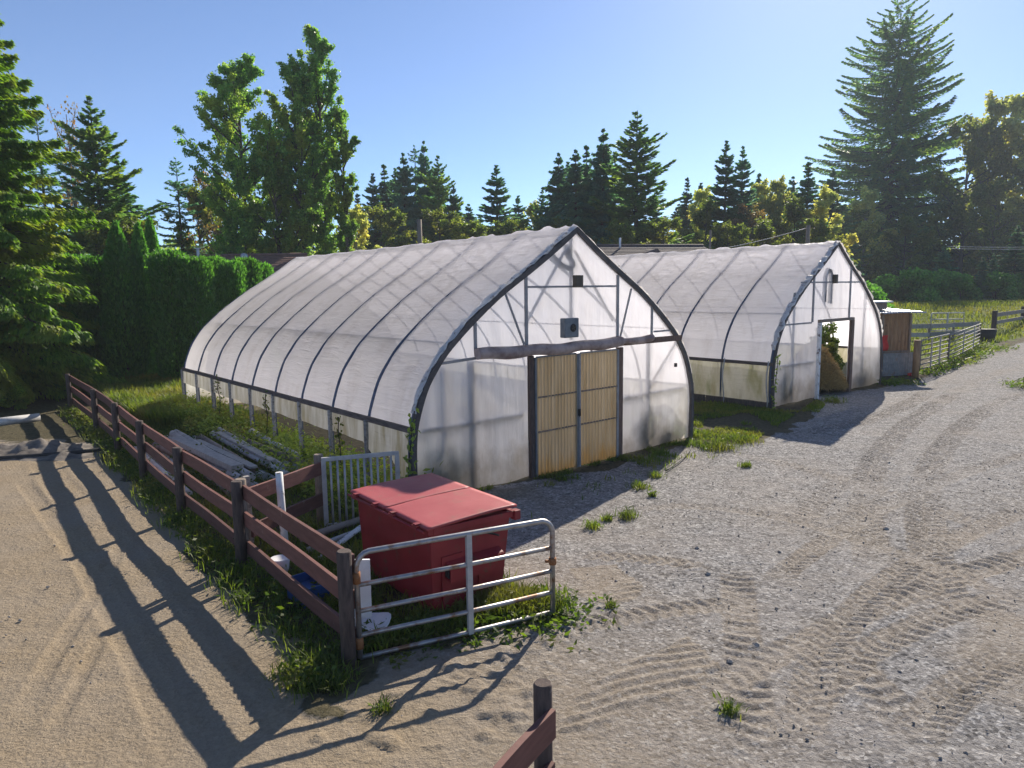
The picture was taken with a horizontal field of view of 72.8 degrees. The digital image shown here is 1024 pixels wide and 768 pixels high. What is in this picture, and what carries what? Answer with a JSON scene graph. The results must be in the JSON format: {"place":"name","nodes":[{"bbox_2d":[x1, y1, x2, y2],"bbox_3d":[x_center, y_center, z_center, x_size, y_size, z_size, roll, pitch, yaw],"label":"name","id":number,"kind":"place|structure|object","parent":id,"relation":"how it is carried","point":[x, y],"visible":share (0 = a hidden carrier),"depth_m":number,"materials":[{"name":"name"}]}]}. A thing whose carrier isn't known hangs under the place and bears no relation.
{"place":"outdoors","nodes":[
{"label":"outdoors","id":0,"kind":"place"},
{"bbox_2d":[81,371,271,431],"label":"grass","id":1,"kind":"structure","parent":0,"point":[136,395],"depth_m":22.60,"materials":[{"name":"plant"}]},
{"bbox_2d":[0,303,1023,767],"bbox_3d":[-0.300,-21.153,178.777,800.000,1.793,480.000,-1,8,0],"label":"ground","id":2,"kind":"structure","parent":0,"point":[130,637],"depth_m":7.99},
{"bbox_2d":[0,383,34,409],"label":"bush","id":3,"kind":"object","parent":2,"relation":"on","point":[13,395],"visible":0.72,"depth_m":23.36,"materials":[{"name":"green plant"}]},
{"bbox_2d":[25,117,74,236],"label":"conifer tree","id":4,"kind":"object","parent":2,"relation":"on","point":[43,189],"visible":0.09,"depth_m":48.39,"materials":[{"name":"green plant"}]},
{"bbox_2d":[0,438,110,460],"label":"tarp","id":5,"kind":"object","parent":2,"relation":"on","point":[38,445],"visible":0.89,"depth_m":16.80,"materials":[{"name":"plastic"}]},
{"bbox_2d":[0,19,127,409],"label":"conifer tree","id":6,"kind":"object","parent":2,"relation":"on","point":[36,329],"visible":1,"depth_m":24.56,"materials":[{"name":"green plant"}]},
{"bbox_2d":[47,96,82,253],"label":"broadleaf tree","id":7,"kind":"object","parent":2,"relation":"on","point":[75,202],"visible":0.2,"depth_m":50.02,"materials":[{"name":"green plant"}]},
{"bbox_2d":[59,254,125,372],"bbox_3d":[-17.698,-2.616,29.898,2.795,5.936,2.677,4,9,34],"label":"cypress","id":8,"kind":"object","parent":2,"relation":"on","point":[79,309],"visible":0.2,"depth_m":28.87,"materials":[{"name":"green plant"}]},
{"bbox_2d":[63,204,130,255],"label":"broadleaf tree","id":9,"kind":"object","parent":2,"relation":"on","point":[98,238],"visible":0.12,"depth_m":42.52,"materials":[{"name":"green plant"}]},
{"bbox_2d":[43,95,168,256],"bbox_3d":[-27.094,-10.337,46.434,12.024,16.934,11.681,4,9,30],"label":"conifer tree","id":10,"kind":"object","parent":2,"relation":"on","point":[90,146],"visible":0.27,"depth_m":44.85,"materials":[{"name":"green plant"}]},
{"bbox_2d":[95,220,153,378],"bbox_3d":[-16.448,-3.202,29.320,2.329,7.373,2.246,-5,9,-28],"label":"cypress","id":11,"kind":"object","parent":2,"relation":"on","point":[117,278],"visible":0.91,"depth_m":28.76,"materials":[{"name":"green plant"}]},
{"bbox_2d":[126,220,158,374],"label":"cypress","id":12,"kind":"object","parent":2,"relation":"on","point":[139,250],"visible":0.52,"depth_m":29.32,"materials":[{"name":"green plant"}]},
{"bbox_2d":[144,215,174,372],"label":"cypress","id":13,"kind":"object","parent":2,"relation":"on","point":[151,236],"visible":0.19,"depth_m":31.17,"materials":[{"name":"green plant"}]},
{"bbox_2d":[144,248,194,378],"bbox_3d":[-14.351,-2.671,29.351,2.026,6.117,1.940,-1,8,-2],"label":"cypress","id":14,"kind":"object","parent":2,"relation":"on","point":[161,305],"visible":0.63,"depth_m":28.69,"materials":[{"name":"green plant"}]},
{"bbox_2d":[156,156,207,253],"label":"conifer tree","id":15,"kind":"object","parent":2,"relation":"on","point":[175,185],"visible":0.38,"depth_m":56.38,"materials":[{"name":"green plant"}]},
{"bbox_2d":[160,180,223,253],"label":"broadleaf tree","id":16,"kind":"object","parent":2,"relation":"on","point":[204,215],"visible":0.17,"depth_m":57.96,"materials":[{"name":"green plant"}]},
{"bbox_2d":[169,254,218,366],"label":"cypress","id":17,"kind":"object","parent":2,"relation":"on","point":[199,272],"visible":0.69,"depth_m":28.74,"materials":[{"name":"green plant"}]},
{"bbox_2d":[107,420,309,497],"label":"weeds","id":18,"kind":"object","parent":2,"relation":"on","point":[240,455],"visible":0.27,"depth_m":14.77,"materials":[{"name":"green plant"}]},
{"bbox_2d":[65,374,356,667],"bbox_3d":[-8.311,1.361,15.233,0.277,1.461,21.368,-7,10,-38],"label":"board fence","id":19,"kind":"object","parent":2,"relation":"on","point":[339,586],"visible":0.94,"depth_m":9.52,"materials":[{"name":"red paint"}]},
{"bbox_2d":[352,518,555,659],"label":"tube gate","id":20,"kind":"structure","parent":19,"relation":"attached to","point":[468,589],"depth_m":7.49,"materials":[{"name":"metal"}]},
{"bbox_2d":[164,435,258,485],"bbox_3d":[-6.865,1.700,15.588,0.176,0.227,6.187,-8,10,-41],"label":"pole","id":21,"kind":"object","parent":2,"relation":"on","point":[251,484],"visible":0.08,"depth_m":13.49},
{"bbox_2d":[169,430,241,478],"bbox_3d":[-6.942,1.559,15.557,0.187,0.297,5.178,-7,10,-38],"label":"pole","id":22,"kind":"object","parent":21,"relation":"on","point":[172,433],"visible":0.26,"depth_m":14.54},
{"bbox_2d":[170,436,243,471],"bbox_3d":[-6.761,1.502,15.223,0.240,0.150,3.775,-8,10,-42],"label":"timber","id":23,"kind":"object","parent":22,"relation":"on","point":[217,458],"visible":0.81,"depth_m":14.84,"materials":[{"name":"wood"}]},
{"bbox_2d":[198,255,230,322],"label":"cypress","id":24,"kind":"object","parent":2,"relation":"on","point":[218,262],"visible":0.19,"depth_m":29.85,"materials":[{"name":"green plant"}]},
{"bbox_2d":[54,404,377,704],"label":"grass","id":25,"kind":"structure","parent":2,"relation":"on","point":[251,589],"depth_m":8.78,"materials":[{"name":"plant"}]},
{"bbox_2d":[215,258,248,306],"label":"cypress","id":26,"kind":"object","parent":2,"relation":"on","point":[237,277],"visible":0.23,"depth_m":30.20,"materials":[{"name":"green plant"}]},
{"bbox_2d":[172,53,294,253],"bbox_3d":[-18.599,-12.445,48.954,8.023,20.293,7.800,-1,8,0],"label":"poplar tree","id":27,"kind":"object","parent":2,"relation":"on","point":[232,89],"visible":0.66,"depth_m":47.12,"materials":[{"name":"green plant"}]},
{"bbox_2d":[186,248,306,271],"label":"house","id":28,"kind":"structure","parent":2,"relation":"on","point":[277,261],"depth_m":45.82,"materials":[{"name":"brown tile"}]},
{"bbox_2d":[232,255,262,296],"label":"cypress","id":29,"kind":"object","parent":2,"relation":"on","point":[254,267],"visible":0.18,"depth_m":31.25,"materials":[{"name":"green plant"}]},
{"bbox_2d":[235,453,323,562],"bbox_3d":[-3.425,1.929,10.509,0.195,1.460,1.868,2,8,22],"label":"board fence","id":30,"kind":"object","parent":2,"relation":"on","point":[290,479],"visible":0.55,"depth_m":10.65,"materials":[{"name":"red paint"}]},
{"bbox_2d":[245,143,317,252],"bbox_3d":[-16.175,-9.415,48.342,5.308,14.390,4.790,-5,9,-30],"label":"poplar tree","id":31,"kind":"object","parent":2,"relation":"on","point":[281,183],"visible":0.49,"depth_m":47.22,"materials":[{"name":"green plant"}]},
{"bbox_2d":[275,471,288,540],"bbox_3d":[-3.238,1.940,9.822,0.106,1.423,0.135,7,11,44],"label":"post","id":32,"kind":"object","parent":2,"relation":"on","point":[280,494],"visible":0.4,"depth_m":9.72,"materials":[{"name":"white paint"}]},
{"bbox_2d":[146,389,451,516],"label":"weeds","id":33,"kind":"object","parent":2,"relation":"on","point":[285,437],"visible":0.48,"depth_m":15.69,"materials":[{"name":"green plant"}]},
{"bbox_2d":[262,54,336,255],"bbox_3d":[-14.659,-12.467,48.663,5.316,20.304,4.324,-1,8,0],"label":"poplar tree","id":34,"kind":"object","parent":2,"relation":"on","point":[297,78],"visible":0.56,"depth_m":47.76,"materials":[{"name":"green plant"}]},
{"bbox_2d":[287,572,330,608],"bbox_3d":[-2.535,2.562,8.645,0.340,0.260,0.520,-8,11,-43],"label":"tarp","id":35,"kind":"object","parent":2,"relation":"on","point":[304,578],"visible":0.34,"depth_m":8.70,"materials":[{"name":"blue plastic"}]},
{"bbox_2d":[101,411,540,654],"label":"grass","id":36,"kind":"structure","parent":2,"relation":"on","point":[355,548],"depth_m":10.31,"materials":[{"name":"plant"}]},
{"bbox_2d":[296,24,349,254],"bbox_3d":[-13.731,-14.020,50.526,3.894,22.858,3.934,3,8,23],"label":"poplar tree","id":37,"kind":"object","parent":2,"relation":"on","point":[323,96],"visible":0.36,"depth_m":49.40,"materials":[{"name":"green plant"}]},
{"bbox_2d":[327,106,361,252],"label":"poplar tree","id":38,"kind":"object","parent":2,"relation":"on","point":[336,163],"visible":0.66,"depth_m":48.17,"materials":[{"name":"green plant"}]},
{"bbox_2d":[335,203,381,252],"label":"broadleaf tree","id":39,"kind":"object","parent":2,"relation":"on","point":[357,215],"visible":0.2,"depth_m":60.57,"materials":[{"name":"yellow plant"}]},
{"bbox_2d":[321,451,399,526],"bbox_3d":[-2.417,1.727,11.195,1.230,1.210,0.045,-3,8,-18],"label":"barred panel","id":40,"kind":"object","parent":2,"relation":"on","point":[351,457],"visible":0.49,"depth_m":11.10,"materials":[{"name":"metal"}]},
{"bbox_2d":[355,559,371,625],"bbox_3d":[-1.611,2.350,7.503,0.207,0.980,0.049,-6,9,-32],"label":"board","id":41,"kind":"object","parent":2,"relation":"on","point":[365,591],"visible":0.36,"depth_m":7.49,"materials":[{"name":"white plastic"}]},
{"bbox_2d":[362,612,390,630],"bbox_3d":[-1.604,2.622,7.699,0.529,0.161,0.351,-1,8,0],"label":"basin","id":42,"kind":"object","parent":2,"relation":"on","point":[379,618],"visible":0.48,"depth_m":7.74,"materials":[{"name":"white plastic"}]},
{"bbox_2d":[361,173,392,247],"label":"conifer tree","id":43,"kind":"object","parent":2,"relation":"on","point":[372,190],"visible":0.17,"depth_m":85.23,"materials":[{"name":"green plant"}]},
{"bbox_2d":[369,164,396,244],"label":"conifer tree","id":44,"kind":"object","parent":2,"relation":"on","point":[385,195],"visible":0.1,"depth_m":87.05,"materials":[{"name":"green plant"}]},
{"bbox_2d":[357,202,414,249],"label":"broadleaf tree","id":45,"kind":"object","parent":2,"relation":"on","point":[390,226],"visible":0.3,"depth_m":72.01,"materials":[{"name":"green plant"}]},
{"bbox_2d":[379,153,435,246],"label":"conifer tree","id":46,"kind":"object","parent":2,"relation":"on","point":[403,201],"visible":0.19,"depth_m":83.23,"materials":[{"name":"green plant"}]},
{"bbox_2d":[410,141,440,239],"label":"conifer tree","id":47,"kind":"object","parent":2,"relation":"on","point":[423,162],"visible":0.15,"depth_m":85.79,"materials":[{"name":"green plant"}]},
{"bbox_2d":[348,473,520,611],"bbox_3d":[-1.060,2.034,9.088,1.386,1.176,2.120,-7,10,-38],"label":"dumpster","id":48,"kind":"object","parent":2,"relation":"on","point":[422,506],"visible":0.96,"depth_m":8.53,"materials":[{"name":"red paint"}]},
{"bbox_2d":[406,206,464,243],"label":"broadleaf tree","id":49,"kind":"object","parent":2,"relation":"on","point":[437,215],"visible":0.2,"depth_m":73.96,"materials":[{"name":"green plant"}]},
{"bbox_2d":[180,224,693,488],"bbox_3d":[-3.132,-1.338,19.869,8.302,5.283,14.383,-7,10,-40],"label":"greenhouse","id":50,"kind":"object","parent":2,"relation":"on","point":[502,359],"visible":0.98,"depth_m":14.75,"materials":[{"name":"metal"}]},
{"bbox_2d":[402,408,420,477],"bbox_3d":[-1.805,1.371,12.104,0.321,1.948,0.347,7,11,45],"label":"vine","id":51,"kind":"object","parent":50,"relation":"attached to","point":[409,447],"visible":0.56,"depth_m":12.06,"materials":[{"name":"green plant"}]},
{"bbox_2d":[534,353,578,476],"bbox_3d":[0.930,0.616,14.327,1.223,2.460,0.067,-7,10,-40],"label":"door","id":52,"kind":"structure","parent":50,"relation":"in","point":[556,377],"depth_m":14.29,"materials":[{"name":"beige wood"}]},
{"bbox_2d":[579,349,618,466],"bbox_3d":[1.897,0.493,15.130,1.253,2.460,0.067,-7,10,-40],"label":"door","id":53,"kind":"structure","parent":50,"relation":"in","point":[599,369],"depth_m":15.11,"materials":[{"name":"wood"}]},
{"bbox_2d":[411,155,463,242],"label":"conifer tree","id":54,"kind":"object","parent":2,"relation":"on","point":[436,191],"visible":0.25,"depth_m":82.94,"materials":[{"name":"green plant"}]},
{"bbox_2d":[264,556,620,668],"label":"weeds","id":55,"kind":"object","parent":2,"relation":"on","point":[557,620],"visible":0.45,"depth_m":7.88,"materials":[{"name":"green plant"}]},
{"bbox_2d":[422,215,488,243],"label":"broadleaf tree","id":56,"kind":"object","parent":2,"relation":"on","point":[467,230],"visible":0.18,"depth_m":68.05,"materials":[{"name":"green plant"}]},
{"bbox_2d":[397,575,582,627],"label":"grass","id":57,"kind":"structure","parent":2,"relation":"on","point":[496,598],"depth_m":8.30,"materials":[{"name":"plant"}]},
{"bbox_2d":[473,165,523,235],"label":"conifer tree","id":58,"kind":"object","parent":2,"relation":"on","point":[498,208],"visible":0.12,"depth_m":77.33,"materials":[{"name":"green plant"}]},
{"bbox_2d":[484,216,530,235],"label":"broadleaf tree","id":59,"kind":"object","parent":2,"relation":"on","point":[499,228],"visible":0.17,"depth_m":74.08,"materials":[{"name":"green plant"}]},
{"bbox_2d":[493,678,555,767],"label":"board fence","id":60,"kind":"object","parent":2,"relation":"on","point":[531,744],"visible":1,"depth_m":4.40,"materials":[{"name":"red paint"}]},
{"bbox_2d":[535,152,567,229],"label":"conifer tree","id":61,"kind":"object","parent":2,"relation":"on","point":[558,174],"visible":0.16,"depth_m":79.33,"materials":[{"name":"green plant"}]},
{"bbox_2d":[548,149,600,241],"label":"conifer tree","id":62,"kind":"object","parent":2,"relation":"on","point":[575,198],"visible":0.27,"depth_m":77.28,"materials":[{"name":"green plant"}]},
{"bbox_2d":[577,128,625,243],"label":"conifer tree","id":63,"kind":"object","parent":2,"relation":"on","point":[602,154],"visible":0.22,"depth_m":77.84,"materials":[{"name":"green plant"}]},
{"bbox_2d":[600,219,652,243],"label":"broadleaf tree","id":64,"kind":"object","parent":2,"relation":"on","point":[616,230],"visible":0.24,"depth_m":65.66,"materials":[{"name":"green plant"}]},
{"bbox_2d":[586,110,707,248],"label":"conifer tree","id":65,"kind":"object","parent":2,"relation":"on","point":[638,203],"visible":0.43,"depth_m":74.47,"materials":[{"name":"green plant"}]},
{"bbox_2d":[596,238,706,255],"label":"house","id":66,"kind":"structure","parent":2,"relation":"on","point":[615,249],"depth_m":57.22,"materials":[{"name":"tile"}]},
{"bbox_2d":[628,216,703,243],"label":"broadleaf tree","id":67,"kind":"object","parent":2,"relation":"on","point":[651,230],"visible":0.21,"depth_m":68.55,"materials":[{"name":"green plant"}]},
{"bbox_2d":[673,177,693,243],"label":"conifer tree","id":68,"kind":"object","parent":2,"relation":"on","point":[682,210],"visible":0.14,"depth_m":93.27,"materials":[{"name":"green plant"}]},
{"bbox_2d":[670,197,732,248],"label":"broadleaf tree","id":69,"kind":"object","parent":2,"relation":"on","point":[701,217],"visible":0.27,"depth_m":82.24,"materials":[{"name":"green plant"}]},
{"bbox_2d":[687,185,721,243],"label":"broadleaf tree","id":70,"kind":"object","parent":2,"relation":"on","point":[699,195],"visible":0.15,"depth_m":87.51,"materials":[{"name":"green plant"}]},
{"bbox_2d":[688,432,749,453],"bbox_3d":[4.905,1.356,16.557,1.588,0.379,1.602,-1,8,0],"label":"weed plant","id":71,"kind":"object","parent":2,"relation":"on","point":[718,441],"visible":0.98,"depth_m":16.44,"materials":[{"name":"green plant"}]},
{"bbox_2d":[691,140,754,247],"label":"conifer tree","id":72,"kind":"object","parent":2,"relation":"on","point":[727,170],"visible":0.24,"depth_m":82.94,"materials":[{"name":"green plant"}]},
{"bbox_2d":[700,220,750,248],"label":"broadleaf tree","id":73,"kind":"object","parent":2,"relation":"on","point":[737,237],"visible":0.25,"depth_m":70.17,"materials":[{"name":"green plant"}]},
{"bbox_2d":[726,146,759,243],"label":"conifer tree","id":74,"kind":"object","parent":2,"relation":"on","point":[744,164],"visible":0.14,"depth_m":84.03,"materials":[{"name":"green plant"}]},
{"bbox_2d":[608,241,882,408],"bbox_3d":[6.498,-2.915,29.315,8.158,5.354,14.505,-7,10,-40],"label":"greenhouse","id":75,"kind":"object","parent":2,"relation":"on","point":[741,318],"visible":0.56,"depth_m":23.70,"materials":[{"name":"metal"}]},
{"bbox_2d":[730,203,777,245],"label":"broadleaf tree","id":76,"kind":"object","parent":2,"relation":"on","point":[757,214],"visible":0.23,"depth_m":79.93,"materials":[{"name":"green plant"}]},
{"bbox_2d":[744,178,777,241],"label":"broadleaf tree","id":77,"kind":"object","parent":2,"relation":"on","point":[762,190],"visible":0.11,"depth_m":89.31,"materials":[{"name":"green plant"}]},
{"bbox_2d":[741,216,802,246],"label":"broadleaf tree","id":78,"kind":"object","parent":2,"relation":"on","point":[765,229],"visible":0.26,"depth_m":71.14,"materials":[{"name":"green plant"}]},
{"bbox_2d":[762,174,793,241],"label":"broadleaf tree","id":79,"kind":"object","parent":2,"relation":"on","point":[777,205],"visible":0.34,"depth_m":87.28,"materials":[{"name":"green plant"}]},
{"bbox_2d":[768,193,833,243],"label":"broadleaf tree","id":80,"kind":"object","parent":2,"relation":"on","point":[794,207],"visible":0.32,"depth_m":80.99,"materials":[{"name":"green plant"}]},
{"bbox_2d":[785,162,828,241],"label":"conifer tree","id":81,"kind":"object","parent":2,"relation":"on","point":[807,183],"visible":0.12,"depth_m":85.27,"materials":[{"name":"green plant"}]},
{"bbox_2d":[795,184,858,256],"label":"broadleaf tree","id":82,"kind":"object","parent":2,"relation":"on","point":[828,196],"visible":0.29,"depth_m":79.20,"materials":[{"name":"green plant"}]},
{"bbox_2d":[797,215,859,264],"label":"broadleaf tree","id":83,"kind":"object","parent":2,"relation":"on","point":[819,231],"visible":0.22,"depth_m":74.09,"materials":[{"name":"green plant"}]},
{"bbox_2d":[819,344,849,391],"bbox_3d":[10.913,-0.675,25.215,2.636,1.849,2.593,-1,8,0],"label":"straw heap","id":84,"kind":"object","parent":2,"relation":"on","point":[831,376],"visible":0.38,"depth_m":24.42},
{"bbox_2d":[822,168,873,276],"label":"conifer tree","id":85,"kind":"object","parent":2,"relation":"on","point":[832,183],"visible":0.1,"depth_m":102.44,"materials":[{"name":"green plant"}]},
{"bbox_2d":[837,207,888,283],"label":"broadleaf tree","id":86,"kind":"object","parent":2,"relation":"on","point":[855,214],"visible":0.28,"depth_m":118.61,"materials":[{"name":"green plant"}]},
{"bbox_2d":[847,185,898,284],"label":"broadleaf tree","id":87,"kind":"object","parent":2,"relation":"on","point":[870,197],"visible":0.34,"depth_m":123.56,"materials":[{"name":"green plant"}]},
{"bbox_2d":[874,301,926,375],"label":"shed","id":88,"kind":"structure","parent":2,"relation":"on","point":[897,354],"depth_m":29.12,"materials":[{"name":"wood"}]},
{"bbox_2d":[802,0,1001,281],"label":"fir tree","id":89,"kind":"object","parent":2,"relation":"on","point":[892,119],"visible":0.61,"depth_m":150.06,"materials":[{"name":"green plant"}]},
{"bbox_2d":[871,267,942,302],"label":"bush","id":90,"kind":"object","parent":2,"relation":"on","point":[917,284],"visible":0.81,"depth_m":81.96,"materials":[{"name":"green plant"}]},
{"bbox_2d":[919,333,949,370],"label":"tube gate","id":91,"kind":"structure","parent":2,"relation":"on","point":[939,350],"depth_m":30.69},
{"bbox_2d":[911,321,979,340],"bbox_3d":[29.902,-3.538,47.778,6.588,1.384,0.651,-3,8,-18],"label":"board fence","id":92,"kind":"object","parent":2,"relation":"on","point":[953,325],"visible":0.73,"depth_m":47.37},
{"bbox_2d":[876,342,1023,388],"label":"weeds","id":93,"kind":"object","parent":2,"relation":"on","point":[969,353],"visible":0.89,"depth_m":32.46,"materials":[{"name":"green plant"}]},
{"bbox_2d":[882,298,1023,356],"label":"grass","id":94,"kind":"structure","parent":2,"relation":"on","point":[1015,303],"depth_m":61.47,"materials":[{"name":"plant"}]},
{"bbox_2d":[937,271,983,300],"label":"bush","id":95,"kind":"object","parent":2,"relation":"on","point":[964,283],"visible":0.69,"depth_m":82.02,"materials":[{"name":"green plant"}]},
{"bbox_2d":[916,113,1013,277],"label":"broadleaf tree","id":96,"kind":"object","parent":2,"relation":"on","point":[982,142],"visible":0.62,"depth_m":136.50,"materials":[{"name":"green plant"}]},
{"bbox_2d":[939,89,1023,278],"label":"broadleaf tree","id":97,"kind":"object","parent":2,"relation":"on","point":[994,106],"visible":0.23,"depth_m":138.62,"materials":[{"name":"green plant"}]},
{"bbox_2d":[961,177,1023,273],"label":"broadleaf tree","id":98,"kind":"object","parent":2,"relation":"on","point":[985,198],"visible":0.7,"depth_m":126.75,"materials":[{"name":"green plant"}]},
{"bbox_2d":[971,92,1023,272],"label":"broadleaf tree","id":99,"kind":"object","parent":2,"relation":"on","point":[1014,134],"visible":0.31,"depth_m":133.78,"materials":[{"name":"green plant"}]},
{"bbox_2d":[975,270,1023,300],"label":"bush","id":100,"kind":"object","parent":2,"relation":"on","point":[1011,288],"visible":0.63,"depth_m":82.22,"materials":[{"name":"green plant"}]},
{"bbox_2d":[991,225,1023,287],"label":"conifer tree","id":101,"kind":"object","parent":2,"relation":"on","point":[1016,255],"visible":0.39,"depth_m":84.44,"materials":[{"name":"green plant"}]},
{"bbox_2d":[992,144,1023,246],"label":"broadleaf tree","id":102,"kind":"object","parent":2,"relation":"on","point":[1015,171],"visible":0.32,"depth_m":131.87,"materials":[{"name":"green plant"}]},
{"bbox_2d":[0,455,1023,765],"bbox_3d":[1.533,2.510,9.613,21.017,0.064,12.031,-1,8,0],"label":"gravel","id":103,"kind":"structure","parent":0,"point":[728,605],"depth_m":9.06,"materials":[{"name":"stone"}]},
{"bbox_2d":[0,0,1023,254],"label":"sky","id":104,"kind":"structure","parent":0,"point":[512,85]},
{"bbox_2d":[477,437,731,517],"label":"grass","id":105,"kind":"structure","parent":0,"point":[559,475],"depth_m":15.40,"materials":[{"name":"green plant"}]},
{"bbox_2d":[693,398,825,440],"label":"grass","id":106,"kind":"structure","parent":0,"point":[728,409],"depth_m":20.76,"materials":[{"name":"plant"}]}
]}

